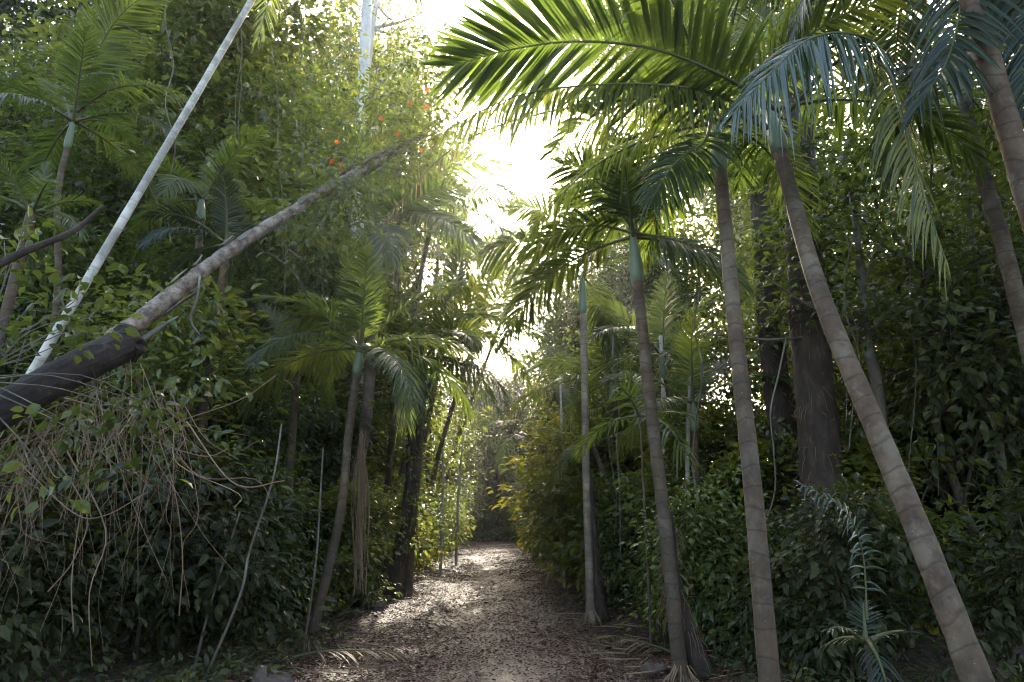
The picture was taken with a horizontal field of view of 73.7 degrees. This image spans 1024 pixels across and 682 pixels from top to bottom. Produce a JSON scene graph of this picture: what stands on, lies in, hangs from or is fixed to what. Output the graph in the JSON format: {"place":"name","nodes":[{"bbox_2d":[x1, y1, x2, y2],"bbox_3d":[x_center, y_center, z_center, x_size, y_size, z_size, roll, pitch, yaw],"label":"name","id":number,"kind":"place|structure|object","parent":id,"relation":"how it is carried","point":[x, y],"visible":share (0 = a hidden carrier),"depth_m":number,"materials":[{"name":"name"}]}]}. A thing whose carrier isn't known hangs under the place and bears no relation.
{"place":"outdoors","nodes":[
{"label":"outdoors","id":0,"kind":"place"},
{"bbox_2d":[0,132,427,431],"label":"fallen tree","id":1,"kind":"object","parent":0,"point":[107,354],"visible":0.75,"depth_m":6.15,"materials":[{"name":"wood"}]},
{"bbox_2d":[0,205,212,521],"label":"leafy branch","id":2,"kind":"object","parent":1,"relation":"attached to","point":[81,505],"visible":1,"depth_m":5.28,"materials":[{"name":"green plant"}]},
{"bbox_2d":[0,205,102,267],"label":"dead branch","id":3,"kind":"object","parent":2,"relation":"attached to","point":[16,255],"visible":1,"depth_m":5.69,"materials":[{"name":"brown wood"}]},
{"bbox_2d":[0,346,284,665],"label":"vine tangle","id":4,"kind":"object","parent":1,"relation":"hanging from","point":[18,469],"visible":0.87,"depth_m":5.68,"materials":[{"name":"brown plant"}]},
{"bbox_2d":[243,20,504,299],"bbox_3d":[-2.230,-2.923,10.507,3.081,5.598,4.410,-12,-19,36],"label":"flowering creeper","id":5,"kind":"object","parent":1,"relation":"attached to","point":[402,117],"visible":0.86,"depth_m":10.26,"materials":[{"name":"green plant"}]},
{"bbox_2d":[342,541,651,681],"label":"path","id":6,"kind":"structure","parent":0,"point":[506,675],"depth_m":10.41,"materials":[{"name":"brown soil"}]},
{"bbox_2d":[3,0,1012,416],"label":"sky","id":7,"kind":"structure","parent":0,"point":[440,11],"materials":[{"name":"white"}]},
{"bbox_2d":[0,539,1023,681],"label":"ground","id":8,"kind":"structure","parent":0,"point":[921,646],"depth_m":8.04,"materials":[{"name":"brown plant"}]},
{"bbox_2d":[0,295,98,655],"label":"tall thicket shrub","id":9,"kind":"object","parent":8,"relation":"on","point":[19,302],"visible":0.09,"depth_m":8.73,"materials":[{"name":"green plant"}]},
{"bbox_2d":[0,156,106,359],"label":"palm tree","id":10,"kind":"object","parent":8,"relation":"on","point":[9,299],"visible":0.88,"depth_m":8.61,"materials":[{"name":"green plant"}]},
{"bbox_2d":[0,379,144,662],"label":"yellow green shrub","id":11,"kind":"object","parent":8,"relation":"on","point":[38,418],"visible":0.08,"depth_m":8.49,"materials":[{"name":"green plant"}]},
{"bbox_2d":[0,152,158,409],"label":"understory tree","id":12,"kind":"object","parent":8,"relation":"on","point":[14,217],"visible":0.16,"depth_m":11.86,"materials":[{"name":"green plant"}]},
{"bbox_2d":[0,34,158,306],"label":"broadleaf tree","id":13,"kind":"object","parent":8,"relation":"on","point":[14,114],"visible":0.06,"depth_m":16.58,"materials":[{"name":"green plant"}]},
{"bbox_2d":[0,0,162,97],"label":"tall forest tree","id":14,"kind":"object","parent":8,"relation":"on","point":[6,6],"visible":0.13,"depth_m":25.15,"materials":[{"name":"green plant"}]},
{"bbox_2d":[0,18,173,233],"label":"broadleaf tree","id":15,"kind":"object","parent":8,"relation":"on","point":[29,37],"visible":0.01,"depth_m":19.40,"materials":[{"name":"green plant"}]},
{"bbox_2d":[0,428,177,681],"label":"broad leaved shrub","id":16,"kind":"object","parent":8,"relation":"on","point":[13,637],"visible":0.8,"depth_m":6.46,"materials":[{"name":"green plant"}]},
{"bbox_2d":[0,0,195,546],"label":"palm tree","id":17,"kind":"object","parent":8,"relation":"on","point":[132,19],"visible":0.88,"depth_m":10.26,"materials":[{"name":"green plant"}]},
{"bbox_2d":[0,385,211,640],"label":"broad leaved shrub","id":18,"kind":"object","parent":8,"relation":"on","point":[129,443],"visible":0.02,"depth_m":8.69,"materials":[{"name":"green plant"}]},
{"bbox_2d":[0,103,233,389],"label":"understory tree","id":19,"kind":"object","parent":8,"relation":"on","point":[90,191],"visible":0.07,"depth_m":13.14,"materials":[{"name":"green plant"}]},
{"bbox_2d":[0,202,256,500],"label":"understory tree","id":20,"kind":"object","parent":8,"relation":"on","point":[78,265],"visible":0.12,"depth_m":11.28,"materials":[{"name":"green plant"}]},
{"bbox_2d":[0,257,297,658],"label":"tall thicket shrub","id":21,"kind":"object","parent":8,"relation":"on","point":[163,362],"visible":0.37,"depth_m":8.87,"materials":[{"name":"green plant"}]},
{"bbox_2d":[70,437,270,646],"bbox_3d":[-4.401,2.635,9.067,2.616,2.584,2.439,-6,-16,22],"label":"yellow green shrub","id":22,"kind":"object","parent":8,"relation":"on","point":[203,439],"visible":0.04,"depth_m":8.74,"materials":[{"name":"green plant"}]},
{"bbox_2d":[11,414,337,673],"bbox_3d":[-3.996,2.227,7.993,4.093,2.818,3.233,-2,-15,8],"label":"broad leaved shrub","id":23,"kind":"object","parent":8,"relation":"on","point":[198,583],"visible":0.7,"depth_m":7.48,"materials":[{"name":"green plant"}]},
{"bbox_2d":[0,0,381,385],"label":"broadleaf tree","id":24,"kind":"object","parent":8,"relation":"on","point":[217,18],"visible":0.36,"depth_m":15.06,"materials":[{"name":"green plant"}]},
{"bbox_2d":[112,124,296,630],"bbox_3d":[-5.309,0.138,10.776,2.992,8.282,3.188,0,-15,0],"label":"palm tree","id":25,"kind":"object","parent":8,"relation":"on","point":[179,178],"visible":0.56,"depth_m":11.48,"materials":[{"name":"green plant"}]},
{"bbox_2d":[98,319,324,490],"bbox_3d":[-5.644,2.266,12.611,4.107,5.319,4.399,8,-17,-28],"label":"tall thicket shrub","id":26,"kind":"object","parent":8,"relation":"on","point":[248,347],"visible":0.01,"depth_m":12.55,"materials":[{"name":"green plant"}]},
{"bbox_2d":[0,0,430,437],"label":"palm tree","id":27,"kind":"object","parent":8,"relation":"on","point":[110,241],"visible":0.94,"depth_m":8.40,"materials":[{"name":"white plant"}]},
{"bbox_2d":[137,164,308,639],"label":"palm tree","id":28,"kind":"object","parent":8,"relation":"on","point":[226,216],"visible":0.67,"depth_m":10.18,"materials":[{"name":"green plant"}]},
{"bbox_2d":[178,438,352,638],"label":"leafy shrub","id":29,"kind":"object","parent":8,"relation":"on","point":[275,495],"visible":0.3,"depth_m":9.65,"materials":[{"name":"green plant"}]},
{"bbox_2d":[158,345,375,604],"bbox_3d":[-4.213,2.293,11.537,3.612,4.394,3.366,11,-19,-34],"label":"tall thicket shrub","id":30,"kind":"object","parent":8,"relation":"on","point":[253,425],"visible":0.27,"depth_m":11.52,"materials":[{"name":"green plant"}]},
{"bbox_2d":[180,251,363,473],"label":"understory tree","id":31,"kind":"object","parent":8,"relation":"on","point":[246,282],"visible":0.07,"depth_m":15.00,"materials":[{"name":"green plant"}]},
{"bbox_2d":[164,374,399,599],"bbox_3d":[-5.221,2.837,13.029,5.067,4.508,6.286,-5,-16,19],"label":"broad leaved shrub","id":32,"kind":"object","parent":8,"relation":"on","point":[337,437],"visible":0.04,"depth_m":13.23,"materials":[{"name":"green plant"}]},
{"bbox_2d":[233,302,353,628],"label":"palm tree","id":33,"kind":"object","parent":8,"relation":"on","point":[290,461],"visible":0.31,"depth_m":11.11,"materials":[{"name":"green plant"}]},
{"bbox_2d":[219,243,431,495],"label":"understory tree","id":34,"kind":"object","parent":8,"relation":"on","point":[330,291],"visible":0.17,"depth_m":14.66,"materials":[{"name":"green plant"}]},
{"bbox_2d":[283,478,398,616],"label":"yellow green shrub","id":35,"kind":"object","parent":8,"relation":"on","point":[331,503],"visible":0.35,"depth_m":12.08,"materials":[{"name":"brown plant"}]},
{"bbox_2d":[285,472,406,609],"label":"leafy shrub","id":36,"kind":"object","parent":8,"relation":"on","point":[354,597],"visible":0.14,"depth_m":12.63,"materials":[{"name":"green plant"}]},
{"bbox_2d":[279,363,420,595],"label":"tall thicket shrub","id":37,"kind":"object","parent":8,"relation":"on","point":[344,404],"visible":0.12,"depth_m":14.76,"materials":[{"name":"green plant"}]},
{"bbox_2d":[252,0,450,287],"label":"sunlit forest tree","id":38,"kind":"object","parent":8,"relation":"on","point":[324,32],"visible":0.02,"depth_m":31.28,"materials":[{"name":"green plant"}]},
{"bbox_2d":[333,0,371,488],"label":"tree","id":39,"kind":"object","parent":8,"relation":"on","point":[365,27],"visible":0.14,"depth_m":19.80,"materials":[{"name":"white plant"}]},
{"bbox_2d":[216,63,496,469],"bbox_3d":[-6.906,-1.677,24.229,11.846,18.308,11.506,-3,-16,11],"label":"broadleaf tree","id":40,"kind":"object","parent":8,"relation":"on","point":[437,412],"visible":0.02,"depth_m":23.74,"materials":[{"name":"green plant"}]},
{"bbox_2d":[265,0,449,488],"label":"vine draped tree","id":41,"kind":"object","parent":8,"relation":"on","point":[349,47],"visible":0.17,"depth_m":21.43,"materials":[{"name":"green plant"}]},
{"bbox_2d":[235,222,491,652],"bbox_3d":[-2.057,1.301,9.672,3.610,5.798,3.109,0,-15,0],"label":"palm tree","id":42,"kind":"object","parent":8,"relation":"on","point":[357,323],"visible":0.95,"depth_m":9.65,"materials":[{"name":"green plant"}]},
{"bbox_2d":[351,429,369,594],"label":"hanging roots","id":43,"kind":"object","parent":42,"relation":"hanging from","point":[362,488],"visible":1,"depth_m":10.14,"materials":[{"name":"brown plant"}]},
{"bbox_2d":[264,122,522,609],"bbox_3d":[-2.663,0.263,14.776,5.819,10.467,5.449,0,-15,0],"label":"palm tree","id":44,"kind":"object","parent":8,"relation":"on","point":[473,239],"visible":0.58,"depth_m":14.46,"materials":[{"name":"green plant"}]},
{"bbox_2d":[299,68,496,586],"bbox_3d":[-3.372,-0.601,17.829,4.780,13.425,4.679,14,-20,-41],"label":"palm tree","id":45,"kind":"object","parent":8,"relation":"on","point":[395,280],"visible":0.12,"depth_m":18.36,"materials":[{"name":"green plant"}]},
{"bbox_2d":[365,421,450,565],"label":"tall thicket shrub","id":46,"kind":"object","parent":8,"relation":"on","point":[425,511],"visible":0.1,"depth_m":20.15,"materials":[{"name":"green plant"}]},
{"bbox_2d":[377,347,440,597],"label":"tree","id":47,"kind":"object","parent":8,"relation":"on","point":[395,571],"visible":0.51,"depth_m":15.25,"materials":[{"name":"brown plant"}]},
{"bbox_2d":[334,269,526,598],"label":"palm tree","id":48,"kind":"object","parent":8,"relation":"on","point":[465,335],"visible":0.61,"depth_m":15.93,"materials":[{"name":"green plant"}]},
{"bbox_2d":[399,427,467,546],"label":"tall thicket shrub","id":49,"kind":"object","parent":8,"relation":"on","point":[447,460],"visible":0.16,"depth_m":26.33,"materials":[{"name":"green plant"}]},
{"bbox_2d":[375,100,534,586],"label":"palm tree","id":50,"kind":"object","parent":8,"relation":"on","point":[510,192],"visible":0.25,"depth_m":18.30,"materials":[{"name":"green plant"}]},
{"bbox_2d":[424,385,493,525],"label":"understory tree","id":51,"kind":"object","parent":8,"relation":"on","point":[457,450],"visible":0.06,"depth_m":33.12,"materials":[{"name":"green plant"}]},
{"bbox_2d":[437,411,493,537],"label":"dense dark tree","id":52,"kind":"object","parent":8,"relation":"on","point":[474,464],"visible":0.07,"depth_m":39.83,"materials":[{"name":"green plant"}]},
{"bbox_2d":[384,235,548,526],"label":"palm tree","id":53,"kind":"object","parent":8,"relation":"on","point":[452,265],"visible":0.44,"depth_m":19.05,"materials":[{"name":"green plant"}]},
{"bbox_2d":[387,199,555,472],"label":"palm tree","id":54,"kind":"object","parent":8,"relation":"on","point":[488,238],"visible":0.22,"depth_m":22.78,"materials":[{"name":"green plant"}]},
{"bbox_2d":[437,352,510,463],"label":"broadleaf tree","id":55,"kind":"object","parent":8,"relation":"on","point":[494,368],"visible":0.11,"depth_m":52.96,"materials":[{"name":"green plant"}]},
{"bbox_2d":[105,557,859,681],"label":"fallen twigs","id":56,"kind":"object","parent":8,"relation":"on","point":[607,652],"visible":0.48,"depth_m":8.76,"materials":[{"name":"brown wood"}]},
{"bbox_2d":[406,257,562,516],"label":"palm tree","id":57,"kind":"object","parent":8,"relation":"on","point":[483,303],"visible":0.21,"depth_m":24.40,"materials":[{"name":"green plant"}]},
{"bbox_2d":[462,392,538,473],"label":"palm tree","id":58,"kind":"object","parent":8,"relation":"on","point":[494,417],"visible":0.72,"depth_m":30.21,"materials":[{"name":"green plant"}]},
{"bbox_2d":[471,350,546,481],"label":"broadleaf tree","id":59,"kind":"object","parent":8,"relation":"on","point":[517,390],"visible":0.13,"depth_m":56.20,"materials":[{"name":"green plant"}]},
{"bbox_2d":[9,537,1023,681],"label":"ground cover","id":60,"kind":"object","parent":8,"relation":"on","point":[230,659],"visible":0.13,"depth_m":6.87,"materials":[{"name":"green plant"}]},
{"bbox_2d":[507,295,577,415],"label":"palm tree","id":61,"kind":"object","parent":8,"relation":"on","point":[550,329],"visible":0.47,"depth_m":26.55,"materials":[{"name":"green plant"}]},
{"bbox_2d":[485,401,610,575],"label":"yellow green shrub","id":62,"kind":"object","parent":8,"relation":"on","point":[519,461],"visible":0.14,"depth_m":19.80,"materials":[{"name":"green plant"}]},
{"bbox_2d":[502,342,629,488],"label":"palm tree","id":63,"kind":"object","parent":8,"relation":"on","point":[554,376],"visible":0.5,"depth_m":19.55,"materials":[{"name":"green plant"}]},
{"bbox_2d":[495,408,647,598],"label":"yellow green shrub","id":64,"kind":"object","parent":8,"relation":"on","point":[555,498],"visible":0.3,"depth_m":15.71,"materials":[{"name":"green plant"}]},
{"bbox_2d":[518,253,625,447],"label":"understory tree","id":65,"kind":"object","parent":8,"relation":"on","point":[566,321],"visible":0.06,"depth_m":27.81,"materials":[{"name":"green plant"}]},
{"bbox_2d":[468,184,680,626],"bbox_3d":[1.497,0.848,12.817,3.943,8.288,3.692,-3,-16,13],"label":"palm tree","id":66,"kind":"object","parent":8,"relation":"on","point":[601,319],"visible":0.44,"depth_m":13.09,"materials":[{"name":"green plant"}]},
{"bbox_2d":[530,400,645,592],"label":"palm tree","id":67,"kind":"object","parent":8,"relation":"on","point":[594,451],"visible":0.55,"depth_m":14.33,"materials":[{"name":"green plant"}]},
{"bbox_2d":[580,480,610,621],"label":"tree","id":68,"kind":"object","parent":8,"relation":"on","point":[602,610],"visible":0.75,"depth_m":11.47,"materials":[{"name":"brown plant"}]},
{"bbox_2d":[533,296,681,593],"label":"palm tree","id":69,"kind":"object","parent":8,"relation":"on","point":[601,362],"visible":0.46,"depth_m":15.25,"materials":[{"name":"green plant"}]},
{"bbox_2d":[555,464,664,613],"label":"leafy shrub","id":70,"kind":"object","parent":8,"relation":"on","point":[614,557],"visible":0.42,"depth_m":12.78,"materials":[{"name":"green plant"}]},
{"bbox_2d":[500,211,722,474],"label":"broadleaf tree","id":71,"kind":"object","parent":8,"relation":"on","point":[576,354],"visible":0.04,"depth_m":27.27,"materials":[{"name":"green plant"}]},
{"bbox_2d":[496,126,759,681],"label":"palm tree","id":72,"kind":"object","parent":8,"relation":"on","point":[609,212],"visible":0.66,"depth_m":8.53,"materials":[{"name":"green plant"}]},
{"bbox_2d":[528,285,734,480],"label":"spreading tree","id":73,"kind":"object","parent":8,"relation":"on","point":[597,403],"visible":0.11,"depth_m":16.30,"materials":[{"name":"green plant"}]},
{"bbox_2d":[550,409,717,602],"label":"yellow green shrub","id":74,"kind":"object","parent":8,"relation":"on","point":[573,551],"visible":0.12,"depth_m":14.18,"materials":[{"name":"green plant"}]},
{"bbox_2d":[551,233,727,467],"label":"broadleaf tree","id":75,"kind":"object","parent":8,"relation":"on","point":[628,285],"visible":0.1,"depth_m":25.77,"materials":[{"name":"green plant"}]},
{"bbox_2d":[571,369,717,654],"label":"young palm","id":76,"kind":"object","parent":8,"relation":"on","point":[637,409],"visible":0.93,"depth_m":9.41,"materials":[{"name":"green plant"}]},
{"bbox_2d":[572,270,758,469],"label":"palm tree","id":77,"kind":"object","parent":8,"relation":"on","point":[657,323],"visible":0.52,"depth_m":13.60,"materials":[{"name":"green plant"}]},
{"bbox_2d":[606,484,743,620],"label":"leafy shrub","id":78,"kind":"object","parent":8,"relation":"on","point":[650,564],"visible":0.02,"depth_m":11.08,"materials":[{"name":"green plant"}]},
{"bbox_2d":[652,511,717,680],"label":"tree","id":79,"kind":"object","parent":8,"relation":"on","point":[697,656],"visible":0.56,"depth_m":7.03,"materials":[{"name":"brown plant"}]},
{"bbox_2d":[383,0,999,681],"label":"palm tree","id":80,"kind":"object","parent":8,"relation":"on","point":[517,46],"visible":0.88,"depth_m":5.63,"materials":[{"name":"green plant"}]},
{"bbox_2d":[603,399,779,603],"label":"yellow green shrub","id":81,"kind":"object","parent":8,"relation":"on","point":[706,441],"visible":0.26,"depth_m":11.35,"materials":[{"name":"green plant"}]},
{"bbox_2d":[600,309,793,636],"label":"palm tree","id":82,"kind":"object","parent":8,"relation":"on","point":[682,341],"visible":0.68,"depth_m":11.07,"materials":[{"name":"green plant"}]},
{"bbox_2d":[558,0,869,412],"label":"tall forest tree","id":83,"kind":"object","parent":8,"relation":"on","point":[683,230],"visible":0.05,"depth_m":29.01,"materials":[{"name":"green plant"}]},
{"bbox_2d":[617,456,820,663],"bbox_3d":[2.825,2.889,9.170,2.859,2.573,3.249,3,-16,-10],"label":"leafy shrub","id":84,"kind":"object","parent":8,"relation":"on","point":[697,541],"visible":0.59,"depth_m":8.76,"materials":[{"name":"green plant"}]},
{"bbox_2d":[515,0,938,681],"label":"palm tree","id":85,"kind":"object","parent":8,"relation":"on","point":[715,158],"visible":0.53,"depth_m":6.09,"materials":[{"name":"green plant"}]},
{"bbox_2d":[655,302,856,517],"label":"understory tree","id":86,"kind":"object","parent":8,"relation":"on","point":[717,351],"visible":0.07,"depth_m":12.99,"materials":[{"name":"green plant"}]},
{"bbox_2d":[712,151,802,637],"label":"tree","id":87,"kind":"object","parent":8,"relation":"on","point":[783,420],"visible":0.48,"depth_m":10.67,"materials":[{"name":"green plant"}]},
{"bbox_2d":[685,432,855,618],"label":"yellow green shrub","id":88,"kind":"object","parent":8,"relation":"on","point":[767,476],"visible":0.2,"depth_m":9.98,"materials":[{"name":"green plant"}]},
{"bbox_2d":[749,0,864,658],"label":"tree","id":89,"kind":"object","parent":8,"relation":"on","point":[819,437],"visible":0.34,"depth_m":9.21,"materials":[{"name":"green plant"}]},
{"bbox_2d":[677,70,961,419],"bbox_3d":[8.983,-0.577,18.994,8.361,13.921,8.777,-5,-16,18],"label":"broadleaf tree","id":90,"kind":"object","parent":8,"relation":"on","point":[837,164],"visible":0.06,"depth_m":19.07,"materials":[{"name":"green plant"}]},
{"bbox_2d":[696,191,967,647],"bbox_3d":[4.363,0.709,9.032,3.571,6.136,0.619,0,-15,0],"label":"tree","id":91,"kind":"object","parent":8,"relation":"on","point":[874,371],"visible":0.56,"depth_m":9.19,"materials":[{"name":"brown plant"}]},
{"bbox_2d":[694,469,1017,681],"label":"broad leaved shrub","id":92,"kind":"object","parent":8,"relation":"on","point":[832,606],"visible":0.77,"depth_m":6.73,"materials":[{"name":"green plant"}]},
{"bbox_2d":[699,14,1023,652],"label":"spreading tree","id":93,"kind":"object","parent":8,"relation":"on","point":[963,389],"visible":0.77,"depth_m":8.87,"materials":[{"name":"green plant"}]},
{"bbox_2d":[700,0,1023,232],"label":"palm tree","id":94,"kind":"object","parent":8,"relation":"on","point":[983,21],"visible":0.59,"depth_m":5.73,"materials":[{"name":"green plant"}]},
{"bbox_2d":[795,480,934,681],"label":"young palm","id":95,"kind":"object","parent":8,"relation":"on","point":[866,639],"visible":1,"depth_m":4.79,"materials":[{"name":"green plant"}]},
{"bbox_2d":[753,277,1023,627],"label":"tall thicket shrub","id":96,"kind":"object","parent":8,"relation":"on","point":[837,372],"visible":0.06,"depth_m":10.99,"materials":[{"name":"green plant"}]},
{"bbox_2d":[773,431,1014,643],"bbox_3d":[4.728,2.493,8.819,2.714,2.746,2.778,8,-17,-28],"label":"yellow green shrub","id":97,"kind":"object","parent":8,"relation":"on","point":[860,462],"visible":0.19,"depth_m":8.52,"materials":[{"name":"green plant"}]},
{"bbox_2d":[816,55,1023,482],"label":"spreading tree","id":98,"kind":"object","parent":8,"relation":"on","point":[977,214],"visible":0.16,"depth_m":10.64,"materials":[{"name":"green plant"}]},
{"bbox_2d":[827,0,1023,365],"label":"palm tree","id":99,"kind":"object","parent":8,"relation":"on","point":[1008,264],"visible":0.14,"depth_m":7.53,"materials":[{"name":"green plant"}]},
{"bbox_2d":[837,209,1023,544],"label":"understory tree","id":100,"kind":"object","parent":8,"relation":"on","point":[990,480],"visible":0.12,"depth_m":9.57,"materials":[{"name":"green plant"}]},
{"bbox_2d":[883,448,1023,681],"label":"broad leaved shrub","id":101,"kind":"object","parent":8,"relation":"on","point":[1005,615],"visible":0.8,"depth_m":6.38,"materials":[{"name":"green plant"}]},
{"bbox_2d":[889,0,1023,353],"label":"spreading tree","id":102,"kind":"object","parent":8,"relation":"on","point":[938,177],"visible":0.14,"depth_m":8.57,"materials":[{"name":"green plant"}]},
{"bbox_2d":[962,132,1023,608],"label":"tree","id":103,"kind":"object","parent":8,"relation":"on","point":[1000,445],"visible":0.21,"depth_m":9.20,"materials":[{"name":"brown plant"}]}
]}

